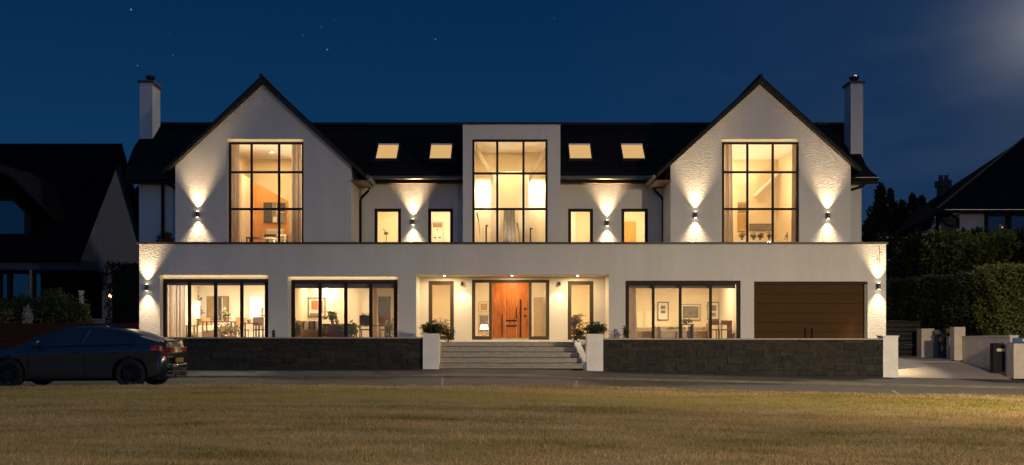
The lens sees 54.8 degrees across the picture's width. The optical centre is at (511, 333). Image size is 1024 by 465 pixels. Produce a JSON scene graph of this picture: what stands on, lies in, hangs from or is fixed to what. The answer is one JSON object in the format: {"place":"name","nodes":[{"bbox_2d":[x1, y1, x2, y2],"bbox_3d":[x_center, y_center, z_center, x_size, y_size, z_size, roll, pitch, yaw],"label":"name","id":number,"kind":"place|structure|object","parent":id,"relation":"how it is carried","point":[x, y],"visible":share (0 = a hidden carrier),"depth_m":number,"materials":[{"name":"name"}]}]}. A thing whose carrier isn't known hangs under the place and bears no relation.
{"place":"outdoors","nodes":[
{"label":"outdoors","id":0,"kind":"place"},
{"bbox_2d":[0,383,1023,464],"bbox_3d":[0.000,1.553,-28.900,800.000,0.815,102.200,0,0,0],"label":"grass field","id":1,"kind":"structure","parent":0,"point":[125,457],"depth_m":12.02,"materials":[{"name":"plant"}]},
{"bbox_2d":[0,0,1023,232],"label":"sky","id":2,"kind":"structure","parent":0,"point":[943,88],"materials":[{"name":"blue"}]},
{"bbox_2d":[7,378,1023,396],"bbox_3d":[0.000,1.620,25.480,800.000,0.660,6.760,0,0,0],"label":"road","id":3,"kind":"structure","parent":0,"point":[723,386],"depth_m":26.53,"materials":[{"name":"asphalt"}]},
{"bbox_2d":[0,325,186,386],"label":"parked car","id":4,"kind":"object","parent":3,"relation":"on","point":[120,355],"visible":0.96,"depth_m":23.00,"materials":[{"name":"black paint"}]},
{"bbox_2d":[177,375,1023,388],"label":"kerb","id":5,"kind":"structure","parent":3,"relation":"on","point":[466,376],"depth_m":28.86,"materials":[{"name":"concrete"}]},
{"bbox_2d":[185,369,1023,386],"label":"pavement","id":6,"kind":"structure","parent":0,"point":[707,376],"depth_m":31.59,"materials":[{"name":"concrete"}]},
{"bbox_2d":[423,333,439,368],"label":"planter pillar","id":7,"kind":"structure","parent":6,"relation":"on","point":[431,350],"depth_m":34.30,"materials":[{"name":"white paint"}]},
{"bbox_2d":[418,320,455,342],"bbox_3d":[-2.615,-0.060,34.638,1.346,0.812,0.826,0,0,0],"label":"box bush","id":8,"kind":"object","parent":7,"relation":"in","point":[433,328],"visible":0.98,"depth_m":34.54,"materials":[{"name":"green plant"}]},
{"bbox_2d":[586,334,602,370],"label":"planter pillar","id":9,"kind":"structure","parent":6,"relation":"on","point":[594,352],"depth_m":34.30,"materials":[{"name":"white paint"}]},
{"bbox_2d":[569,321,609,342],"bbox_3d":[2.726,-0.065,34.715,1.360,0.801,0.803,0,0,29],"label":"box bush","id":10,"kind":"object","parent":9,"relation":"in","point":[595,329],"visible":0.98,"depth_m":34.60,"materials":[{"name":"green plant"}]},
{"bbox_2d":[876,336,898,377],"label":"gate pillar","id":11,"kind":"structure","parent":6,"relation":"on","point":[890,357],"depth_m":34.36,"materials":[{"name":"white paint"}]},
{"bbox_2d":[1007,343,1023,378],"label":"gate pillar","id":12,"kind":"structure","parent":6,"relation":"on","point":[1015,360],"depth_m":34.38,"materials":[{"name":"paint"}]},
{"bbox_2d":[443,345,1023,385],"bbox_3d":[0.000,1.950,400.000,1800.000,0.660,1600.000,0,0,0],"label":"ground","id":13,"kind":"structure","parent":0,"point":[584,347],"depth_m":46.00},
{"bbox_2d":[166,337,422,377],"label":"stone wall","id":14,"kind":"structure","parent":13,"relation":"on","point":[303,352],"depth_m":34.42,"materials":[{"name":"grey"}]},
{"bbox_2d":[439,338,585,378],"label":"entrance steps","id":15,"kind":"structure","parent":13,"relation":"on","point":[510,355],"depth_m":35.10,"materials":[{"name":"grey stone"}]},
{"bbox_2d":[603,338,882,381],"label":"stone wall","id":16,"kind":"structure","parent":13,"relation":"on","point":[858,357],"depth_m":34.43,"materials":[{"name":"grey"}]},
{"bbox_2d":[886,320,919,354],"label":"side gate","id":17,"kind":"structure","parent":13,"relation":"on","point":[907,344],"depth_m":42.02,"materials":[{"name":"black metal"}]},
{"bbox_2d":[898,355,1020,379],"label":"driveway","id":18,"kind":"structure","parent":0,"point":[960,370],"depth_m":36.00,"materials":[{"name":"concrete"}]},
{"bbox_2d":[917,329,933,356],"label":"gate pillar","id":19,"kind":"structure","parent":18,"relation":"on","point":[925,342],"depth_m":41.00,"materials":[{"name":"paint"}]},
{"bbox_2d":[934,330,946,357],"bbox_3d":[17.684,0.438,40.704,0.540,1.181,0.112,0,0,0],"label":"wheelie bin","id":20,"kind":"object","parent":18,"relation":"on","point":[940,351],"depth_m":40.70,"materials":[{"name":"blue paint"}]},
{"bbox_2d":[950,327,964,360],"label":"gate pillar","id":21,"kind":"structure","parent":18,"relation":"on","point":[956,343],"depth_m":38.05,"materials":[{"name":"paint"}]},
{"bbox_2d":[962,335,1018,379],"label":"garden wall","id":22,"kind":"structure","parent":18,"relation":"on","point":[976,350],"depth_m":36.73,"materials":[{"name":"paint"}]},
{"bbox_2d":[990,343,1004,371],"bbox_3d":[17.532,0.854,35.394,0.671,1.015,0.312,0,0,0],"label":"parcel box","id":23,"kind":"object","parent":18,"relation":"on","point":[997,357],"visible":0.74,"depth_m":35.25,"materials":[{"name":"black metal"}]},
{"bbox_2d":[979,225,1023,270],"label":"shrub","id":24,"kind":"object","parent":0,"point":[1017,259],"visible":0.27,"depth_m":44.08,"materials":[{"name":"green plant"}]},
{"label":"terrace","id":25,"kind":"structure","parent":0,"visible":0},
{"bbox_2d":[27,290,97,322],"bbox_3d":[-15.997,-0.578,35.198,2.519,1.902,1.573,0,0,0],"label":"laurel shrub","id":26,"kind":"object","parent":25,"relation":"on","point":[53,308],"visible":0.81,"depth_m":34.86,"materials":[{"name":"green plant"}]},
{"bbox_2d":[125,73,887,344],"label":"white house","id":27,"kind":"structure","parent":25,"relation":"on","point":[565,191],"depth_m":38.00,"materials":[{"name":"paint"}]},
{"bbox_2d":[155,227,174,241],"bbox_3d":[-13.786,-3.624,39.270,0.789,1.328,0.635,0,0,0],"label":"potted plant","id":28,"kind":"object","parent":27,"relation":"on","point":[166,237],"visible":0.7,"depth_m":39.16,"materials":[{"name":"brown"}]},
{"bbox_2d":[167,285,184,336],"bbox_3d":[-12.443,-0.840,36.600,0.668,2.280,0.116,0,0,0],"label":"curtain","id":29,"kind":"object","parent":27,"relation":"hanging from","point":[175,310],"visible":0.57,"depth_m":36.60,"materials":[{"name":"fabric"}]},
{"bbox_2d":[185,325,223,336],"bbox_3d":[-12.313,-0.010,39.400,1.510,0.620,0.850,0,0,0],"label":"sofa","id":30,"kind":"object","parent":27,"relation":"on","point":[210,333],"visible":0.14,"depth_m":38.98,"materials":[{"name":"beige fabric"}]},
{"bbox_2d":[163,279,267,336],"bbox_3d":[-10.835,-0.846,36.155,3.849,2.292,0.070,0,0,0],"label":"window","id":31,"kind":"structure","parent":27,"relation":"in","point":[165,281],"depth_m":36.12,"materials":[{"name":"brown metal"}]},
{"bbox_2d":[167,283,264,284],"bbox_3d":[-10.881,-1.873,36.260,3.702,0.214,0.028,0,0,0],"label":"roller blind","id":32,"kind":"object","parent":27,"relation":"attached to","point":[213,283],"visible":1,"depth_m":36.26,"materials":[{"name":"beige fabric"}]},
{"bbox_2d":[207,296,228,320],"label":"framed picture","id":33,"kind":"object","parent":27,"relation":"attached to","point":[223,301],"visible":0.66,"depth_m":40.96,"materials":[{"name":"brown wood"}]},
{"bbox_2d":[207,323,244,336],"bbox_3d":[-10.821,-0.071,37.893,1.284,0.741,1.184,0,0,42],"label":"potted plant","id":34,"kind":"object","parent":27,"relation":"on","point":[227,330],"visible":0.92,"depth_m":37.78,"materials":[{"name":"green plant"}]},
{"bbox_2d":[232,145,239,241],"bbox_3d":[-10.850,-5.210,38.600,0.384,4.420,0.113,0,0,0],"label":"curtain","id":35,"kind":"object","parent":27,"relation":"hanging from","point":[235,194],"visible":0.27,"depth_m":38.61,"materials":[{"name":"fabric"}]},
{"bbox_2d":[250,297,262,317],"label":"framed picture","id":36,"kind":"object","parent":27,"relation":"on","point":[256,304],"visible":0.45,"depth_m":40.27,"materials":[{"name":"paper"}]},
{"bbox_2d":[253,317,264,336],"bbox_3d":[-9.902,-0.175,38.790,0.440,0.950,0.460,0,0,0],"label":"dining chair","id":37,"kind":"object","parent":27,"relation":"on","point":[257,319],"visible":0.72,"depth_m":38.56,"materials":[{"name":"brown wood"}]},
{"bbox_2d":[229,142,303,241],"bbox_3d":[-9.470,-5.292,38.135,2.902,4.183,0.070,0,0,0],"label":"window","id":38,"kind":"structure","parent":27,"relation":"in","point":[251,144],"depth_m":38.10,"materials":[{"name":"brown metal"}]},
{"bbox_2d":[264,202,271,222],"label":"framed picture","id":39,"kind":"object","parent":27,"relation":"attached to","point":[267,216],"visible":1,"depth_m":42.26,"materials":[{"name":"beige paper"}]},
{"bbox_2d":[266,229,283,241],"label":"armchair","id":40,"kind":"object","parent":27,"relation":"on","point":[271,231],"visible":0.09,"depth_m":41.73,"materials":[{"name":"beige fabric"}]},
{"bbox_2d":[272,202,285,222],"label":"framed picture","id":41,"kind":"object","parent":27,"relation":"attached to","point":[275,214],"visible":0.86,"depth_m":42.26,"materials":[{"name":"beige paper"}]},
{"bbox_2d":[292,145,300,241],"bbox_3d":[-8.426,-5.210,38.599,0.368,4.420,0.114,0,0,0],"label":"curtain","id":42,"kind":"object","parent":27,"relation":"hanging from","point":[296,194],"visible":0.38,"depth_m":38.59,"materials":[{"name":"fabric"}]},
{"bbox_2d":[295,330,317,336],"bbox_3d":[-8.052,-0.030,39.000,1.910,0.660,0.850,0,0,0],"label":"sofa","id":43,"kind":"object","parent":27,"relation":"on","point":[308,333],"visible":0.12,"depth_m":38.58,"materials":[{"name":"beige fabric"}]},
{"bbox_2d":[308,297,325,316],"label":"framed picture","id":44,"kind":"object","parent":27,"relation":"attached to","point":[312,306],"visible":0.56,"depth_m":41.56,"materials":[{"name":"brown wood"}]},
{"bbox_2d":[323,325,343,336],"bbox_3d":[-6.881,-0.055,38.600,1.000,0.550,0.360,0,0,0],"label":"cabinet","id":45,"kind":"object","parent":27,"relation":"on","point":[334,331],"visible":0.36,"depth_m":38.42,"materials":[{"name":"brown wood"}]},
{"bbox_2d":[295,283,393,287],"bbox_3d":[-6.163,-1.820,36.260,3.747,0.319,0.028,0,0,0],"label":"roller blind","id":46,"kind":"object","parent":27,"relation":"attached to","point":[341,285],"visible":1,"depth_m":36.26,"materials":[{"name":"beige fabric"}]},
{"bbox_2d":[291,280,397,336],"bbox_3d":[-6.132,-0.831,36.155,3.879,2.262,0.070,0,0,0],"label":"window","id":47,"kind":"structure","parent":27,"relation":"in","point":[293,282],"depth_m":36.13,"materials":[{"name":"brown metal"}]},
{"bbox_2d":[340,320,360,336],"bbox_3d":[-6.155,-0.116,37.612,0.641,0.832,0.730,0,0,39],"label":"potted plant","id":48,"kind":"object","parent":27,"relation":"on","point":[352,329],"visible":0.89,"depth_m":37.52,"materials":[{"name":"green plant"}]},
{"bbox_2d":[359,315,368,336],"bbox_3d":[-5.654,-0.200,38.190,0.440,1.000,0.460,0,0,0],"label":"dining chair","id":49,"kind":"object","parent":27,"relation":"on","point":[363,319],"visible":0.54,"depth_m":37.96,"materials":[{"name":"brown wood"}]},
{"bbox_2d":[378,297,389,322],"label":"framed picture","id":50,"kind":"object","parent":27,"relation":"attached to","point":[383,306],"depth_m":41.56,"materials":[{"name":"grey wood"}]},
{"bbox_2d":[379,317,390,336],"bbox_3d":[-4.935,-0.175,38.390,0.440,0.950,0.460,0,0,0],"label":"dining chair","id":51,"kind":"object","parent":27,"relation":"on","point":[382,320],"visible":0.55,"depth_m":38.16,"materials":[{"name":"brown wood"}]},
{"bbox_2d":[375,209,400,241],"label":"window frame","id":52,"kind":"structure","parent":27,"relation":"in","point":[376,210],"depth_m":40.03,"materials":[{"name":"brown metal"}]},
{"bbox_2d":[384,319,393,336],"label":"potted plant","id":53,"kind":"object","parent":27,"relation":"on","point":[390,328],"visible":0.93,"depth_m":37.56,"materials":[{"name":"green plant"}]},
{"bbox_2d":[432,222,442,241],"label":"framed picture","id":54,"kind":"object","parent":27,"relation":"attached to","point":[437,231],"visible":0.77,"depth_m":42.96,"materials":[{"name":"paper"}]},
{"bbox_2d":[428,209,452,241],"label":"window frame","id":55,"kind":"structure","parent":27,"relation":"in","point":[429,210],"depth_m":40.03,"materials":[{"name":"brown metal"}]},
{"bbox_2d":[429,281,453,339],"bbox_3d":[-2.690,-0.874,37.565,0.960,2.228,0.070,0,0,0],"label":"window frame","id":56,"kind":"structure","parent":27,"relation":"in","point":[451,283],"depth_m":37.53,"materials":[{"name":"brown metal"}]},
{"bbox_2d":[478,315,488,332],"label":"framed picture","id":57,"kind":"object","parent":27,"relation":"attached to","point":[483,319],"visible":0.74,"depth_m":41.95,"materials":[{"name":"paper"}]},
{"bbox_2d":[478,301,488,311],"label":"framed picture","id":58,"kind":"object","parent":27,"relation":"attached to","point":[483,306],"visible":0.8,"depth_m":41.96,"materials":[{"name":"paper"}]},
{"bbox_2d":[503,210,515,241],"bbox_3d":[-0.106,-3.958,39.399,0.581,1.917,0.123,0,0,0],"label":"curtain","id":59,"kind":"object","parent":27,"relation":"hanging from","point":[509,231],"visible":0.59,"depth_m":39.40,"materials":[{"name":"grey fabric"}]},
{"bbox_2d":[472,139,547,241],"bbox_3d":[-0.079,-5.333,38.055,2.895,4.266,0.070,0,0,0],"label":"window","id":60,"kind":"structure","parent":27,"relation":"in","point":[523,173],"depth_m":38.02,"materials":[{"name":"brown metal"}]},
{"bbox_2d":[492,283,528,339],"bbox_3d":[-0.062,-0.841,37.544,1.392,2.162,0.152,0,0,0],"label":"front door","id":61,"kind":"structure","parent":27,"relation":"in","point":[510,301],"depth_m":37.55,"materials":[{"name":"orange wood"}]},
{"bbox_2d":[534,297,542,335],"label":"inner door","id":62,"kind":"structure","parent":27,"relation":"in","point":[538,301],"depth_m":41.50,"materials":[{"name":"beige"}]},
{"bbox_2d":[571,286,580,335],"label":"inner door","id":63,"kind":"structure","parent":27,"relation":"in","point":[575,290],"depth_m":41.40,"materials":[{"name":"paint"}]},
{"bbox_2d":[571,313,586,334],"bbox_3d":[2.420,-0.373,38.604,0.913,0.847,0.948,0,0,-30],"label":"potted plant","id":64,"kind":"object","parent":27,"relation":"on","point":[575,319],"visible":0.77,"depth_m":38.45,"materials":[{"name":"green plant"}]},
{"bbox_2d":[568,209,592,241],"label":"window","id":65,"kind":"structure","parent":27,"relation":"in","point":[569,210],"depth_m":40.03,"materials":[{"name":"brown metal"}]},
{"bbox_2d":[568,281,592,339],"bbox_3d":[2.604,-0.874,37.565,0.975,2.228,0.070,0,0,0],"label":"window","id":66,"kind":"structure","parent":27,"relation":"in","point":[570,283],"depth_m":37.53,"materials":[{"name":"black metal"}]},
{"bbox_2d":[624,222,635,241],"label":"inner door","id":67,"kind":"structure","parent":27,"relation":"in","point":[629,227],"depth_m":42.85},
{"bbox_2d":[629,288,636,337],"bbox_3d":[4.454,-0.840,36.551,0.368,2.280,0.114,0,0,0],"label":"curtain","id":68,"kind":"object","parent":27,"relation":"hanging from","point":[632,316],"visible":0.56,"depth_m":36.56,"materials":[{"name":"fabric"}]},
{"bbox_2d":[621,209,647,241],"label":"window","id":69,"kind":"structure","parent":27,"relation":"in","point":[622,210],"depth_m":40.03,"materials":[{"name":"brown metal"}]},
{"bbox_2d":[637,327,651,337],"bbox_3d":[5.469,0.010,38.800,1.910,0.580,0.850,0,0,0],"label":"sofa","id":70,"kind":"object","parent":27,"relation":"on","point":[644,332],"visible":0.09,"depth_m":38.38,"materials":[{"name":"beige fabric"}]},
{"bbox_2d":[657,302,668,319],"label":"framed picture","id":71,"kind":"object","parent":27,"relation":"attached to","point":[662,310],"visible":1,"depth_m":40.57,"materials":[{"name":"paper"}]},
{"bbox_2d":[655,326,690,337],"bbox_3d":[6.144,0.010,37.800,1.310,0.580,0.850,0,0,0],"label":"sofa","id":72,"kind":"object","parent":27,"relation":"on","point":[666,331],"visible":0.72,"depth_m":37.38,"materials":[{"name":"beige fabric"}]},
{"bbox_2d":[629,284,734,287],"bbox_3d":[6.231,-1.820,36.260,3.914,0.319,0.028,0,0,0],"label":"roller blind","id":73,"kind":"object","parent":27,"relation":"attached to","point":[683,285],"visible":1,"depth_m":36.26,"materials":[{"name":"beige fabric"}]},
{"bbox_2d":[625,281,739,337],"bbox_3d":[6.231,-0.811,36.085,4.188,2.222,0.070,0,0,0],"label":"window","id":74,"kind":"structure","parent":27,"relation":"in","point":[627,283],"depth_m":36.05,"materials":[{"name":"brown metal"}]},
{"bbox_2d":[682,304,700,319],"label":"framed picture","id":75,"kind":"object","parent":27,"relation":"attached to","point":[691,311],"visible":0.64,"depth_m":40.56,"materials":[{"name":"beige fabric"}]},
{"bbox_2d":[694,326,707,337],"bbox_3d":[7.078,0.010,38.900,1.310,0.580,0.850,0,0,0],"label":"sofa","id":76,"kind":"object","parent":27,"relation":"on","point":[699,331],"visible":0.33,"depth_m":38.48,"materials":[{"name":"beige fabric"}]},
{"bbox_2d":[706,320,718,337],"bbox_3d":[7.688,-0.100,37.890,0.440,0.800,0.460,0,0,0],"label":"dining chair","id":77,"kind":"object","parent":27,"relation":"on","point":[715,322],"visible":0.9,"depth_m":37.66,"materials":[{"name":"brown wood"}]},
{"bbox_2d":[707,302,718,319],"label":"framed picture","id":78,"kind":"object","parent":27,"relation":"attached to","point":[715,310],"visible":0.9,"depth_m":40.56,"materials":[{"name":"white wood"}]},
{"bbox_2d":[719,320,731,337],"bbox_3d":[8.204,-0.100,37.990,0.440,0.800,0.460,0,0,0],"label":"dining chair","id":79,"kind":"object","parent":27,"relation":"on","point":[726,322],"visible":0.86,"depth_m":37.76,"materials":[{"name":"brown wood"}]},
{"bbox_2d":[724,145,732,241],"bbox_3d":[8.434,-5.210,38.598,0.440,4.420,0.110,0,0,0],"label":"curtain","id":80,"kind":"object","parent":27,"relation":"hanging from","point":[728,214],"visible":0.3,"depth_m":38.58,"materials":[{"name":"fabric"}]},
{"bbox_2d":[738,202,745,230],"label":"framed picture","id":81,"kind":"object","parent":27,"relation":"attached to","point":[741,220],"visible":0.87,"depth_m":43.15,"materials":[{"name":"paper"}]},
{"bbox_2d":[749,224,770,229],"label":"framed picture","id":82,"kind":"object","parent":27,"relation":"attached to","point":[759,226],"visible":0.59,"depth_m":43.13,"materials":[{"name":"beige paper"}]},
{"bbox_2d":[722,142,797,241],"bbox_3d":[9.569,-5.292,38.135,2.949,4.183,0.070,0,0,0],"label":"window","id":83,"kind":"structure","parent":27,"relation":"in","point":[747,144],"depth_m":38.10,"materials":[{"name":"brown metal"}]},
{"bbox_2d":[791,145,795,241],"bbox_3d":[11.042,-5.210,38.600,0.272,4.420,0.115,0,0,0],"label":"curtain","id":84,"kind":"object","parent":27,"relation":"hanging from","point":[793,225],"visible":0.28,"depth_m":38.61,"materials":[{"name":"fabric"}]},
{"bbox_2d":[754,282,866,337],"bbox_3d":[10.888,-0.798,36.155,4.128,2.196,0.190,0,0,0],"label":"garage door","id":85,"kind":"structure","parent":27,"relation":"in","point":[781,309],"depth_m":36.16,"materials":[{"name":"brown"}]},
{"bbox_3d":[-6.881,-0.040,38.600,1.150,0.680,0.500,0,0,0],"label":"table","id":86,"kind":"object","parent":27,"relation":"on","visible":0},
{"bbox_2d":[323,308,337,323],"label":"potted plant","id":87,"kind":"object","parent":86,"relation":"on","point":[331,316],"visible":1,"depth_m":38.42,"materials":[{"name":"green plant"}]},
{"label":"garden bank","id":88,"kind":"structure","parent":0,"visible":0},
{"bbox_2d":[861,215,890,248],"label":"conifer","id":89,"kind":"object","parent":88,"relation":"on","point":[870,228],"visible":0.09,"depth_m":55.75,"materials":[{"name":"green plant"}]},
{"bbox_2d":[861,182,899,252],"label":"conifer","id":90,"kind":"object","parent":88,"relation":"on","point":[883,214],"visible":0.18,"depth_m":57.70,"materials":[{"name":"green plant"}]},
{"bbox_2d":[879,187,897,229],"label":"conifer","id":91,"kind":"object","parent":88,"relation":"on","point":[891,199],"visible":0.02,"depth_m":59.79,"materials":[{"name":"green plant"}]},
{"bbox_2d":[873,224,922,279],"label":"shrub","id":92,"kind":"object","parent":88,"relation":"on","point":[892,241],"visible":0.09,"depth_m":52.09,"materials":[{"name":"green plant"}]},
{"bbox_2d":[890,199,910,245],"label":"conifer","id":93,"kind":"object","parent":88,"relation":"on","point":[902,212],"visible":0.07,"depth_m":58.84,"materials":[{"name":"green plant"}]},
{"bbox_2d":[906,192,928,231],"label":"conifer","id":94,"kind":"object","parent":88,"relation":"on","point":[912,205],"visible":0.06,"depth_m":61.80,"materials":[{"name":"green plant"}]},
{"bbox_2d":[886,226,955,284],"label":"shrub","id":95,"kind":"object","parent":88,"relation":"on","point":[902,262],"visible":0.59,"depth_m":46.63,"materials":[{"name":"green plant"}]},
{"bbox_2d":[917,194,935,230],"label":"conifer","id":96,"kind":"object","parent":88,"relation":"on","point":[921,199],"depth_m":62.79,"materials":[{"name":"green plant"}]},
{"bbox_2d":[886,269,988,347],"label":"clipped hedge","id":97,"kind":"object","parent":88,"relation":"on","point":[934,302],"visible":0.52,"depth_m":41.53,"materials":[{"name":"green plant"}]},
{"bbox_2d":[913,226,984,281],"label":"shrub","id":98,"kind":"object","parent":88,"relation":"on","point":[944,243],"visible":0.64,"depth_m":45.47,"materials":[{"name":"green plant"}]},
{"bbox_2d":[883,137,1023,273],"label":"slate roofed house","id":99,"kind":"structure","parent":88,"relation":"on","point":[990,194],"depth_m":51.68,"materials":[{"name":"black"}]},
{"bbox_2d":[984,213,1023,234],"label":"window","id":100,"kind":"structure","parent":99,"relation":"in","point":[1013,221],"depth_m":50.68,"materials":[{"name":"black"}]},
{"bbox_2d":[956,225,989,235],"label":"shrub","id":101,"kind":"object","parent":88,"relation":"on","point":[974,231],"visible":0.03,"depth_m":46.99,"materials":[{"name":"green plant"}]},
{"bbox_2d":[950,224,1023,272],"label":"shrub","id":102,"kind":"object","parent":88,"relation":"on","point":[989,246],"visible":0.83,"depth_m":44.20,"materials":[{"name":"green plant"}]},
{"bbox_2d":[965,261,1023,337],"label":"clipped hedge","id":103,"kind":"object","parent":88,"relation":"on","point":[1001,299],"visible":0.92,"depth_m":36.44,"materials":[{"name":"green plant"}]},
{"label":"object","id":104,"kind":"structure","parent":0,"visible":0},
{"bbox_2d":[0,308,22,322],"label":"straw shrub","id":105,"kind":"object","parent":104,"relation":"on","point":[5,315],"visible":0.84,"depth_m":34.76,"materials":[{"name":"brown plant"}]},
{"bbox_2d":[0,292,40,322],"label":"laurel shrub","id":106,"kind":"object","parent":104,"relation":"on","point":[18,306],"visible":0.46,"depth_m":35.54,"materials":[{"name":"green plant"}]},
{"bbox_2d":[22,304,33,322],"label":"plume plant","id":107,"kind":"object","parent":104,"relation":"on","point":[28,316],"visible":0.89,"depth_m":34.53,"materials":[{"name":"grey plant"}]},
{"bbox_2d":[38,287,64,297],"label":"laurel shrub","id":108,"kind":"object","parent":104,"relation":"on","point":[54,291],"visible":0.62,"depth_m":36.25,"materials":[{"name":"green plant"}]},
{"bbox_2d":[0,323,138,348],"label":"wooden fence","id":109,"kind":"object","parent":104,"relation":"on","point":[13,334],"visible":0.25,"depth_m":33.20,"materials":[{"name":"wood"}]},
{"bbox_2d":[0,143,138,322],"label":"dark roofed house","id":110,"kind":"structure","parent":104,"relation":"on","point":[69,218],"depth_m":41.70,"materials":[{"name":"black"}]},
{"bbox_2d":[0,273,41,298],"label":"window","id":111,"kind":"structure","parent":110,"relation":"in","point":[10,283],"depth_m":37.83,"materials":[{"name":"blue"}]},
{"bbox_2d":[24,213,31,236],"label":"window frame","id":112,"kind":"structure","parent":110,"relation":"in","point":[27,216],"depth_m":40.70,"materials":[{"name":"black"}]},
{"bbox_2d":[99,260,138,322],"bbox_3d":[-14.629,-0.810,39.050,2.011,4.056,4.338,0,0,0],"label":"conifer hedge","id":113,"kind":"object","parent":104,"relation":"on","point":[124,293],"visible":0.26,"depth_m":37.38,"materials":[{"name":"green plant"}]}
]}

